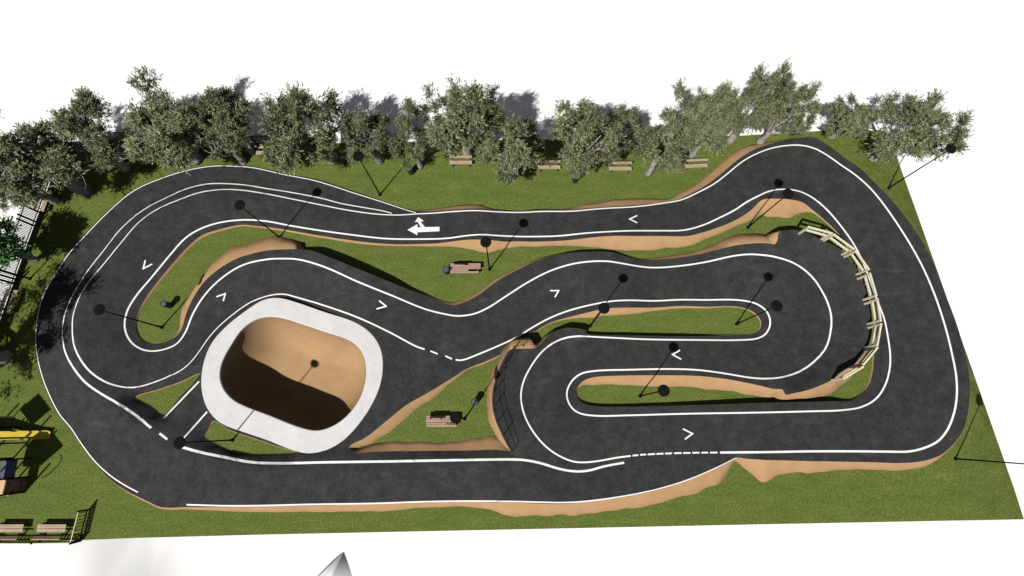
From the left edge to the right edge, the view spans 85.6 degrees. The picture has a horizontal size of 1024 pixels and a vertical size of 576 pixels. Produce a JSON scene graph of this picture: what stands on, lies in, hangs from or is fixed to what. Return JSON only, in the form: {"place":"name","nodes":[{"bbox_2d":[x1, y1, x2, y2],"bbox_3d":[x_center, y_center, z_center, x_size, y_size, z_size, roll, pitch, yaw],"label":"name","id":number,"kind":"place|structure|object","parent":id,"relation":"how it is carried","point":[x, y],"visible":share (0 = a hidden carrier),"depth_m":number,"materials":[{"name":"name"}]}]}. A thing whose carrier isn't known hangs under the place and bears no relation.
{"place":"outdoors","nodes":[
{"label":"outdoors","id":0,"kind":"place"},
{"bbox_2d":[0,457,32,498],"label":"climbing tower","id":1,"kind":"structure","parent":0,"point":[11,483],"depth_m":34.57,"materials":[{"name":"brown wood"}]},
{"bbox_2d":[0,416,50,445],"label":"slide tower","id":2,"kind":"structure","parent":0,"point":[9,435],"depth_m":35.70,"materials":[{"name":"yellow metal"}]},
{"bbox_2d":[319,552,351,575],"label":"cone","id":3,"kind":"object","parent":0,"point":[338,565],"visible":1,"depth_m":34.14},
{"bbox_2d":[34,137,969,507],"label":"asphalt track","id":4,"kind":"structure","parent":0,"point":[100,373],"depth_m":37.35,"materials":[{"name":"black asphalt"}]},
{"bbox_2d":[201,298,382,452],"bbox_3d":[-14.677,6.038,38.520,11.871,3.520,9.067,18,77,4],"label":"skate bowl","id":5,"kind":"object","parent":4,"relation":"on","point":[294,376],"visible":0.99,"depth_m":38.02,"materials":[{"name":"white concrete"}]},
{"bbox_2d":[798,226,832,239],"bbox_3d":[20.506,-3.680,37.519,1.674,1.565,0.155,16,77,4],"label":"rail panel","id":6,"kind":"object","parent":4,"relation":"on","point":[818,233],"visible":1,"depth_m":37.23,"materials":[{"name":"beige wood"}]},
{"bbox_2d":[823,233,854,254],"bbox_3d":[21.951,-2.900,37.325,1.671,1.565,0.168,40,79,9],"label":"rail panel","id":7,"kind":"object","parent":4,"relation":"on","point":[839,244],"visible":1,"depth_m":37.01,"materials":[{"name":"beige wood"}]},
{"bbox_2d":[831,366,863,380],"bbox_3d":[21.333,5.469,35.291,1.570,1.640,0.166,-29,78,-7],"label":"rail panel","id":8,"kind":"object","parent":4,"relation":"on","point":[851,372],"visible":1,"depth_m":34.95,"materials":[{"name":"beige wood"}]},
{"bbox_2d":[843,250,869,274],"bbox_3d":[22.982,-1.657,37.017,0.164,1.565,1.572,-27,78,-6],"label":"rail panel","id":9,"kind":"object","parent":4,"relation":"on","point":[857,262],"visible":1,"depth_m":36.70,"materials":[{"name":"beige wood"}]},
{"bbox_2d":[851,347,877,366],"bbox_3d":[22.557,4.465,35.541,0.167,1.640,1.555,42,80,10],"label":"rail panel","id":10,"kind":"object","parent":4,"relation":"on","point":[869,350],"visible":1,"depth_m":35.23,"materials":[{"name":"beige wood"}]},
{"bbox_2d":[857,273,877,300],"bbox_3d":[23.435,-0.053,36.619,0.142,1.565,1.605,-7,76,-2],"label":"rail panel","id":11,"kind":"object","parent":4,"relation":"on","point":[867,285],"visible":1,"depth_m":36.28,"materials":[{"name":"beige wood"}]},
{"bbox_2d":[863,323,881,348],"bbox_3d":[23.301,3.142,35.826,0.157,1.565,1.579,18,77,4],"label":"rail panel","id":12,"kind":"object","parent":4,"relation":"on","point":[874,334],"visible":1,"depth_m":35.49,"materials":[{"name":"beige wood"}]},
{"bbox_2d":[864,298,881,324],"bbox_3d":[23.553,1.583,36.212,0.131,1.565,1.506,1,76,0],"label":"rail panel","id":13,"kind":"object","parent":4,"relation":"on","point":[873,310],"visible":1,"depth_m":35.86,"materials":[{"name":"beige wood"}]},
{"bbox_2d":[38,138,969,516],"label":"dirt bank","id":14,"kind":"structure","parent":0,"point":[764,470],"depth_m":36.69,"materials":[{"name":"brown soil"}]},
{"bbox_2d":[494,343,523,451],"bbox_3d":[-0.357,6.936,35.486,1.538,2.076,6.719,6,76,2],"label":"guard rail","id":15,"kind":"object","parent":14,"relation":"on","point":[495,390],"visible":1,"depth_m":34.80,"materials":[{"name":"black metal"}]},
{"bbox_2d":[0,0,1023,575],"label":"ground","id":16,"kind":"structure","parent":0,"point":[534,60],"depth_m":42.81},
{"bbox_2d":[0,130,1023,540],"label":"lawn","id":17,"kind":"structure","parent":0,"point":[66,480],"depth_m":36.99,"materials":[{"name":"green plant"}]},
{"bbox_2d":[0,299,12,365],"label":"olive tree","id":18,"kind":"object","parent":17,"relation":"on","point":[6,356],"visible":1,"depth_m":37.22,"materials":[{"name":"green plant"}]},
{"bbox_2d":[0,288,22,313],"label":"park bench","id":19,"kind":"object","parent":17,"relation":"on","point":[11,302],"visible":0.98,"depth_m":37.86,"materials":[{"name":"brown wood"}]},
{"bbox_2d":[0,521,26,539],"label":"park bench","id":20,"kind":"object","parent":17,"relation":"on","point":[4,527],"visible":1,"depth_m":34.46,"materials":[{"name":"brown wood"}]},
{"bbox_2d":[0,269,31,279],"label":"street lamp","id":21,"kind":"object","parent":17,"relation":"on","point":[29,278],"visible":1,"depth_m":37.89,"materials":[{"name":"black metal"}]},
{"bbox_2d":[0,214,40,269],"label":"broadleaf tree","id":22,"kind":"object","parent":17,"relation":"on","point":[8,251],"visible":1,"depth_m":36.02,"materials":[{"name":"green plant"}]},
{"bbox_2d":[0,164,48,315],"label":"bar fence","id":23,"kind":"object","parent":17,"relation":"on","point":[10,282],"visible":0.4,"depth_m":38.74,"materials":[{"name":"grey metal"}]},
{"bbox_2d":[0,152,59,212],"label":"olive tree","id":24,"kind":"object","parent":17,"relation":"on","point":[52,200],"visible":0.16,"depth_m":36.94,"materials":[{"name":"green plant"}]},
{"bbox_2d":[0,540,78,544],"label":"picket fence","id":25,"kind":"object","parent":17,"relation":"on","point":[34,542],"visible":0.98,"depth_m":34.31,"materials":[{"name":"brown wood"}]},
{"bbox_2d":[33,190,55,211],"bbox_3d":[-33.585,-6.277,39.790,0.589,0.794,1.650,7,76,2],"label":"park bench","id":26,"kind":"object","parent":17,"relation":"on","point":[43,206],"visible":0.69,"depth_m":39.63,"materials":[{"name":"brown wood"}]},
{"bbox_2d":[0,109,91,208],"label":"olive tree","id":27,"kind":"object","parent":17,"relation":"on","point":[43,152],"visible":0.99,"depth_m":35.13,"materials":[{"name":"green plant"}]},
{"bbox_2d":[30,521,68,539],"bbox_3d":[-28.696,15.118,34.480,1.782,0.794,0.943,0,76,0],"label":"park bench","id":28,"kind":"object","parent":17,"relation":"on","point":[46,527],"visible":1,"depth_m":34.44,"materials":[{"name":"brown wood"}]},
{"bbox_2d":[68,509,89,544],"bbox_3d":[-26.930,14.835,34.451,0.102,0.980,1.945,5,76,1],"label":"picket fence","id":29,"kind":"object","parent":17,"relation":"on","point":[83,525],"visible":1,"depth_m":34.38,"materials":[{"name":"brown wood"}]},
{"bbox_2d":[42,85,133,177],"bbox_3d":[-28.341,-9.612,37.433,5.803,7.284,5.365,-18,77,-4],"label":"olive tree","id":30,"kind":"object","parent":17,"relation":"on","point":[86,128],"visible":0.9,"depth_m":35.95,"materials":[{"name":"green plant"}]},
{"bbox_2d":[93,304,163,328],"bbox_3d":[-24.016,1.980,35.070,0.670,5.972,0.670,9,76,2],"label":"street lamp","id":31,"kind":"object","parent":17,"relation":"on","point":[98,309],"visible":1,"depth_m":32.24,"materials":[{"name":"black metal"}]},
{"bbox_2d":[120,65,204,175],"bbox_3d":[-22.943,-10.393,37.651,6.269,7.261,6.205,21,77,5],"label":"olive tree","id":32,"kind":"object","parent":17,"relation":"on","point":[152,121],"visible":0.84,"depth_m":35.58,"materials":[{"name":"green plant"}]},
{"bbox_2d":[160,300,172,307],"bbox_3d":[-23.643,1.141,37.901,0.470,0.880,0.463,0,76,0],"label":"litter bin","id":33,"kind":"object","parent":17,"relation":"on","point":[164,303],"visible":1,"depth_m":37.54,"materials":[{"name":"black metal"}]},
{"bbox_2d":[64,134,278,150],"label":"bar fence","id":34,"kind":"object","parent":17,"relation":"on","point":[253,140],"visible":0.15,"depth_m":40.51,"materials":[{"name":"grey metal"}]},
{"bbox_2d":[173,436,234,448],"bbox_3d":[-18.260,9.217,33.273,0.670,5.972,0.670,-30,78,-7],"label":"street lamp","id":35,"kind":"object","parent":17,"relation":"on","point":[180,442],"visible":1,"depth_m":30.42,"materials":[{"name":"black metal"}]},
{"bbox_2d":[171,98,250,164],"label":"olive tree","id":36,"kind":"object","parent":17,"relation":"on","point":[200,120],"visible":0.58,"depth_m":36.26,"materials":[{"name":"green plant"}]},
{"bbox_2d":[190,84,256,154],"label":"olive tree","id":37,"kind":"object","parent":17,"relation":"on","point":[226,119],"visible":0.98,"depth_m":35.43,"materials":[{"name":"green plant"}]},
{"bbox_2d":[234,200,279,236],"bbox_3d":[-16.624,-4.340,36.638,0.670,5.972,0.670,-39,79,-9],"label":"street lamp","id":38,"kind":"object","parent":17,"relation":"on","point":[239,204],"visible":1,"depth_m":33.79,"materials":[{"name":"black metal"}]},
{"bbox_2d":[255,146,272,157],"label":"park bench","id":39,"kind":"object","parent":17,"relation":"on","point":[259,152],"visible":0.48,"depth_m":40.61,"materials":[{"name":"brown wood"}]},
{"bbox_2d":[252,80,355,177],"bbox_3d":[-13.296,-9.901,36.851,5.860,8.948,6.882,17,77,4],"label":"olive tree","id":40,"kind":"object","parent":17,"relation":"on","point":[296,139],"visible":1,"depth_m":34.67,"materials":[{"name":"green plant"}]},
{"bbox_2d":[339,150,361,162],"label":"park bench","id":41,"kind":"object","parent":17,"relation":"on","point":[343,156],"visible":0.45,"depth_m":40.55,"materials":[{"name":"brown wood"}]},
{"bbox_2d":[327,109,396,165],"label":"olive tree","id":42,"kind":"object","parent":17,"relation":"on","point":[364,125],"visible":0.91,"depth_m":36.38,"materials":[{"name":"green plant"}]},
{"bbox_2d":[353,151,381,195],"bbox_3d":[-9.620,-7.521,37.428,0.670,5.972,0.670,0,76,0],"label":"street lamp","id":43,"kind":"object","parent":17,"relation":"on","point":[357,155],"visible":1,"depth_m":34.58,"materials":[{"name":"black metal"}]},
{"bbox_2d":[406,165,413,174],"bbox_3d":[-7.410,-8.547,40.306,0.470,0.880,0.463,0,76,0],"label":"litter bin","id":44,"kind":"object","parent":17,"relation":"on","point":[410,170],"visible":0.87,"depth_m":39.94,"materials":[{"name":"black metal"}]},
{"bbox_2d":[388,96,436,168],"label":"olive tree","id":45,"kind":"object","parent":17,"relation":"on","point":[404,124],"visible":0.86,"depth_m":36.49,"materials":[{"name":"green plant"}]},
{"bbox_2d":[426,416,456,426],"bbox_3d":[-4.524,8.666,35.967,2.100,1.000,0.705,0,76,0],"label":"slatted bench","id":46,"kind":"object","parent":17,"relation":"on","point":[429,419],"visible":0.73,"depth_m":35.94,"materials":[{"name":"brown wood"}]},
{"bbox_2d":[443,266,449,274],"bbox_3d":[-4.548,-1.208,38.484,0.470,0.880,0.463,0,76,0],"label":"litter bin","id":47,"kind":"object","parent":17,"relation":"on","point":[446,270],"visible":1,"depth_m":38.09,"materials":[{"name":"black metal"}]},
{"bbox_2d":[450,411,466,423],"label":"street lamp","id":48,"kind":"object","parent":17,"relation":"on","point":[455,417],"visible":1,"depth_m":30.72,"materials":[{"name":"black metal"}]},
{"bbox_2d":[449,155,471,167],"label":"park bench","id":49,"kind":"object","parent":17,"relation":"on","point":[452,162],"visible":0.95,"depth_m":40.43,"materials":[{"name":"brown wood"}]},
{"bbox_2d":[417,73,510,161],"bbox_3d":[-3.181,-11.036,36.959,5.896,9.053,5.732,-17,77,-4],"label":"olive tree","id":50,"kind":"object","parent":17,"relation":"on","point":[461,122],"visible":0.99,"depth_m":34.84,"materials":[{"name":"green plant"}]},
{"bbox_2d":[450,263,480,273],"bbox_3d":[-3.238,-1.386,38.462,2.100,1.000,0.705,0,76,0],"label":"slatted bench","id":51,"kind":"object","parent":17,"relation":"on","point":[459,267],"visible":1,"depth_m":38.46,"materials":[{"name":"brown wood"}]},
{"bbox_2d":[471,398,477,404],"bbox_3d":[-2.435,7.488,36.326,0.470,0.880,0.463,0,76,0],"label":"litter bin","id":52,"kind":"object","parent":17,"relation":"on","point":[474,401],"visible":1,"depth_m":35.92,"materials":[{"name":"black metal"}]},
{"bbox_2d":[480,237,490,270],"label":"street lamp","id":53,"kind":"object","parent":17,"relation":"on","point":[485,242],"visible":1,"depth_m":33.20,"materials":[{"name":"black metal"}]},
{"bbox_2d":[473,114,546,187],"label":"olive tree","id":54,"kind":"object","parent":17,"relation":"on","point":[521,145],"visible":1,"depth_m":34.57,"materials":[{"name":"green plant"}]},
{"bbox_2d":[538,160,560,171],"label":"park bench","id":55,"kind":"object","parent":17,"relation":"on","point":[540,166],"visible":0.98,"depth_m":40.33,"materials":[{"name":"brown wood"}]},
{"bbox_2d":[572,174,577,182],"bbox_3d":[4.596,-7.928,40.152,0.470,0.880,0.463,0,76,0],"label":"litter bin","id":56,"kind":"object","parent":17,"relation":"on","point":[575,179],"visible":0.75,"depth_m":39.79,"materials":[{"name":"black metal"}]},
{"bbox_2d":[540,94,626,178],"bbox_3d":[4.503,-9.248,36.460,4.702,9.106,4.654,-16,77,-4],"label":"olive tree","id":57,"kind":"object","parent":17,"relation":"on","point":[585,122],"visible":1,"depth_m":34.19,"materials":[{"name":"green plant"}]},
{"bbox_2d":[588,303,609,327],"bbox_3d":[5.355,1.890,35.092,0.670,5.972,0.670,-20,77,-5],"label":"street lamp","id":58,"kind":"object","parent":17,"relation":"on","point":[603,308],"visible":1,"depth_m":32.22,"materials":[{"name":"black metal"}]},
{"bbox_2d":[609,161,631,173],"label":"park bench","id":59,"kind":"object","parent":17,"relation":"on","point":[611,168],"visible":0.88,"depth_m":40.31,"materials":[{"name":"brown wood"}]},
{"bbox_2d":[594,100,652,155],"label":"olive tree","id":60,"kind":"object","parent":17,"relation":"on","point":[627,118],"visible":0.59,"depth_m":37.20,"materials":[{"name":"green plant"}]},
{"bbox_2d":[638,385,669,397],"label":"street lamp","id":61,"kind":"object","parent":17,"relation":"on","point":[663,390],"visible":1,"depth_m":31.08,"materials":[{"name":"black metal"}]},
{"bbox_2d":[631,111,705,176],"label":"olive tree","id":62,"kind":"object","parent":17,"relation":"on","point":[675,159],"visible":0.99,"depth_m":35.74,"materials":[{"name":"green plant"}]},
{"bbox_2d":[657,77,734,159],"bbox_3d":[11.727,-10.665,36.993,3.918,8.737,3.878,-24,77,-6],"label":"olive tree","id":63,"kind":"object","parent":17,"relation":"on","point":[693,106],"visible":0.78,"depth_m":34.42,"materials":[{"name":"green plant"}]},
{"bbox_2d":[685,158,707,170],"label":"park bench","id":64,"kind":"object","parent":17,"relation":"on","point":[687,165],"visible":0.98,"depth_m":40.37,"materials":[{"name":"brown wood"}]},
{"bbox_2d":[683,83,752,158],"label":"olive tree","id":65,"kind":"object","parent":17,"relation":"on","point":[717,144],"visible":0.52,"depth_m":35.97,"materials":[{"name":"green plant"}]},
{"bbox_2d":[735,300,782,325],"bbox_3d":[15.439,1.754,35.126,0.670,5.972,0.670,29,78,7],"label":"street lamp","id":66,"kind":"object","parent":17,"relation":"on","point":[777,305],"visible":1,"depth_m":32.27,"materials":[{"name":"black metal"}]},
{"bbox_2d":[726,56,796,145],"bbox_3d":[16.485,-12.290,37.727,4.354,8.352,3.707,-40,79,-9],"label":"olive tree","id":67,"kind":"object","parent":17,"relation":"on","point":[767,103],"visible":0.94,"depth_m":35.81,"materials":[{"name":"green plant"}]},
{"bbox_2d":[746,189,793,228],"bbox_3d":[16.940,-5.074,36.821,0.670,5.972,0.670,-10,76,-3],"label":"street lamp","id":68,"kind":"object","parent":17,"relation":"on","point":[788,193],"visible":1,"depth_m":33.98,"materials":[{"name":"black metal"}]},
{"bbox_2d":[756,78,823,143],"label":"olive tree","id":69,"kind":"object","parent":17,"relation":"on","point":[804,94],"visible":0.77,"depth_m":36.42,"materials":[{"name":"green plant"}]},
{"bbox_2d":[822,91,875,139],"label":"olive tree","id":70,"kind":"object","parent":17,"relation":"on","point":[856,123],"visible":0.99,"depth_m":38.52,"materials":[{"name":"green plant"}]},
{"bbox_2d":[864,87,977,164],"bbox_3d":[27.734,-10.703,38.676,6.882,6.204,5.860,9,76,2],"label":"olive tree","id":71,"kind":"object","parent":17,"relation":"on","point":[917,141],"visible":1,"depth_m":37.20,"materials":[{"name":"green plant"}]},
{"bbox_2d":[887,144,955,188],"bbox_3d":[27.732,-8.082,37.842,0.670,5.972,0.670,-1,76,0],"label":"street lamp","id":72,"kind":"object","parent":17,"relation":"on","point":[950,148],"visible":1,"depth_m":35.48,"materials":[{"name":"black metal"}]},
{"bbox_2d":[954,457,1023,463],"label":"street lamp","id":73,"kind":"object","parent":17,"relation":"on","point":[955,458],"visible":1,"depth_m":33.79,"materials":[{"name":"black metal"}]}
]}

